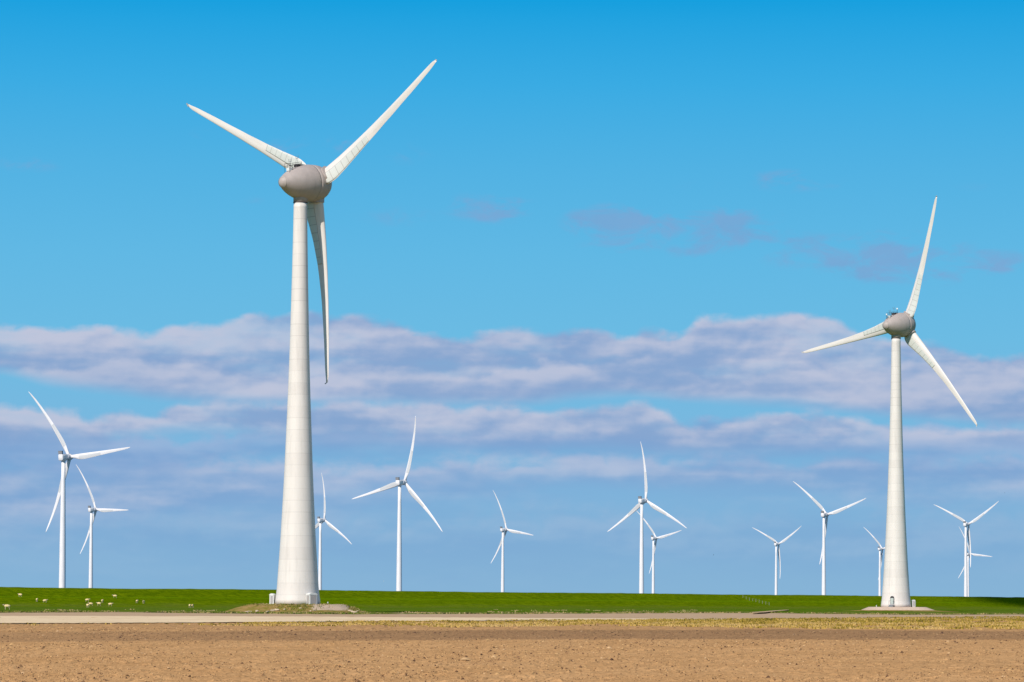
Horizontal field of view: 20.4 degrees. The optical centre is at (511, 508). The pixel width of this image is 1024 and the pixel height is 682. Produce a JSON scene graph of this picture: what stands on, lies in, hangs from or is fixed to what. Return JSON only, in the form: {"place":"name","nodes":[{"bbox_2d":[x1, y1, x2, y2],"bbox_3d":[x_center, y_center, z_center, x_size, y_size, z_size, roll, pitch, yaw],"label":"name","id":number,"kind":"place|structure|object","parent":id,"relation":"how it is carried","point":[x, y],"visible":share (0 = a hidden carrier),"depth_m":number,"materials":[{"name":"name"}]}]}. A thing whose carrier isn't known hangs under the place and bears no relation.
{"place":"outdoors","nodes":[
{"label":"outdoors","id":0,"kind":"place"},
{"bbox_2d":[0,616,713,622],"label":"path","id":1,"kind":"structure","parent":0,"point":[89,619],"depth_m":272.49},
{"bbox_2d":[0,611,1023,681],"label":"field","id":2,"kind":"structure","parent":0,"point":[263,655],"depth_m":94.00,"materials":[{"name":"soil"}]},
{"bbox_2d":[227,604,355,611],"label":"turbine mound","id":3,"kind":"object","parent":2,"relation":"on","point":[331,608],"visible":0.62,"depth_m":457.38,"materials":[{"name":"beige gravel"}]},
{"bbox_2d":[269,593,275,603],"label":"ventilation cabinet","id":4,"kind":"object","parent":3,"relation":"on","point":[272,596],"visible":0.81,"depth_m":466.17,"materials":[{"name":"metal"}]},
{"bbox_2d":[186,59,436,603],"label":"wind turbine","id":5,"kind":"object","parent":3,"relation":"on","point":[307,187],"visible":0.99,"depth_m":466.00,"materials":[{"name":"paint"}]},
{"bbox_2d":[306,593,317,603],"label":"ventilation cabinet","id":6,"kind":"object","parent":3,"relation":"on","point":[311,598],"visible":0.92,"depth_m":462.71,"materials":[{"name":"metal"}]},
{"bbox_2d":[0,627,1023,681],"bbox_3d":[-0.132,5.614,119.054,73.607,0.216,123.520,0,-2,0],"label":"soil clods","id":7,"kind":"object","parent":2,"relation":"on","point":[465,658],"visible":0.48,"depth_m":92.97,"materials":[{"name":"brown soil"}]},
{"bbox_2d":[0,603,1023,614],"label":"dry grass","id":8,"kind":"structure","parent":2,"relation":"on","point":[249,612],"depth_m":455.93,"materials":[{"name":"plant"}]},
{"bbox_2d":[3,616,1023,629],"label":"yellowing crop","id":9,"kind":"object","parent":2,"relation":"on","point":[847,623],"visible":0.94,"depth_m":233.43,"materials":[{"name":"yellow plant"}]},
{"bbox_2d":[0,587,1023,608],"bbox_3d":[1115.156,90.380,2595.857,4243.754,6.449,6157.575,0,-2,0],"label":"dike","id":10,"kind":"structure","parent":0,"point":[158,598],"depth_m":945.00,"materials":[{"name":"green plant"}]},
{"bbox_2d":[0,612,1023,619],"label":"dirt track","id":11,"kind":"structure","parent":0,"point":[696,615],"depth_m":380.58,"materials":[{"name":"beige soil"}]},
{"bbox_2d":[0,607,1023,614],"bbox_3d":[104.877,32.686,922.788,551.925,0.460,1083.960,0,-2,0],"label":"meadow","id":12,"kind":"structure","parent":0,"point":[585,610],"depth_m":615.90,"materials":[{"name":"green plant"}]},
{"bbox_2d":[852,607,953,611],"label":"gravel platform","id":13,"kind":"structure","parent":12,"relation":"on","point":[923,609],"depth_m":694.68,"materials":[{"name":"beige gravel"}]},
{"bbox_2d":[801,196,977,606],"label":"wind turbine","id":14,"kind":"object","parent":13,"relation":"on","point":[896,326],"visible":1,"depth_m":701.99,"materials":[{"name":"paint"},{"name":"painted steel"}]},
{"bbox_2d":[911,600,915,606],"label":"ventilation cabinet","id":15,"kind":"object","parent":13,"relation":"on","point":[913,603],"visible":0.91,"depth_m":702.07,"materials":[{"name":"metal"}]},
{"bbox_2d":[0,0,1023,596],"label":"sky","id":16,"kind":"structure","parent":0,"point":[591,231],"materials":[{"name":"blue"}]},
{"label":"water","id":17,"kind":"structure","parent":0,"visible":0},
{"bbox_2d":[29,392,129,587],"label":"wind turbine","id":18,"kind":"object","parent":17,"relation":"on","point":[67,456],"visible":0.98,"depth_m":1854.61,"materials":[{"name":"metal"}]},
{"bbox_2d":[76,465,126,587],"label":"wind turbine","id":19,"kind":"object","parent":17,"relation":"on","point":[95,509],"visible":0.97,"depth_m":2925.40,"materials":[{"name":"metal"}]},
{"bbox_2d":[315,473,350,589],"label":"wind turbine","id":20,"kind":"object","parent":17,"relation":"on","point":[321,521],"visible":0.81,"depth_m":3238.18,"materials":[{"name":"metal"}]},
{"bbox_2d":[353,416,442,590],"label":"wind turbine","id":21,"kind":"object","parent":17,"relation":"on","point":[399,483],"visible":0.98,"depth_m":2228.58,"materials":[{"name":"metal"}]},
{"bbox_2d":[491,491,531,591],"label":"wind turbine","id":22,"kind":"object","parent":17,"relation":"on","point":[505,529],"visible":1,"depth_m":3539.37,"materials":[{"name":"metal"}]},
{"bbox_2d":[607,442,685,592],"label":"wind turbine","id":23,"kind":"object","parent":17,"relation":"on","point":[641,501],"visible":0.98,"depth_m":2589.55,"materials":[{"name":"metal"}]},
{"bbox_2d":[638,512,680,592],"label":"wind turbine","id":24,"kind":"object","parent":17,"relation":"on","point":[655,538],"visible":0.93,"depth_m":4045.97,"materials":[{"name":"metal"}]},
{"bbox_2d":[754,526,800,594],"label":"wind turbine","id":25,"kind":"object","parent":17,"relation":"on","point":[776,544],"visible":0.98,"depth_m":4358.98,"materials":[{"name":"metal"}]},
{"bbox_2d":[793,481,865,594],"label":"wind turbine","id":26,"kind":"object","parent":17,"relation":"on","point":[824,513],"visible":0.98,"depth_m":2985.10,"materials":[{"name":"metal"}]},
{"bbox_2d":[865,528,884,595],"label":"wind turbine","id":27,"kind":"object","parent":17,"relation":"on","point":[880,557],"visible":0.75,"depth_m":4713.35,"materials":[{"name":"metal"}]},
{"bbox_2d":[933,502,997,596],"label":"wind turbine","id":28,"kind":"object","parent":17,"relation":"on","point":[967,530],"visible":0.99,"depth_m":3519.26,"materials":[{"name":"metal"}]},
{"bbox_2d":[958,527,991,596],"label":"wind turbine","id":29,"kind":"object","parent":17,"relation":"on","point":[968,555],"visible":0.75,"depth_m":5041.58,"materials":[{"name":"metal"}]}
]}

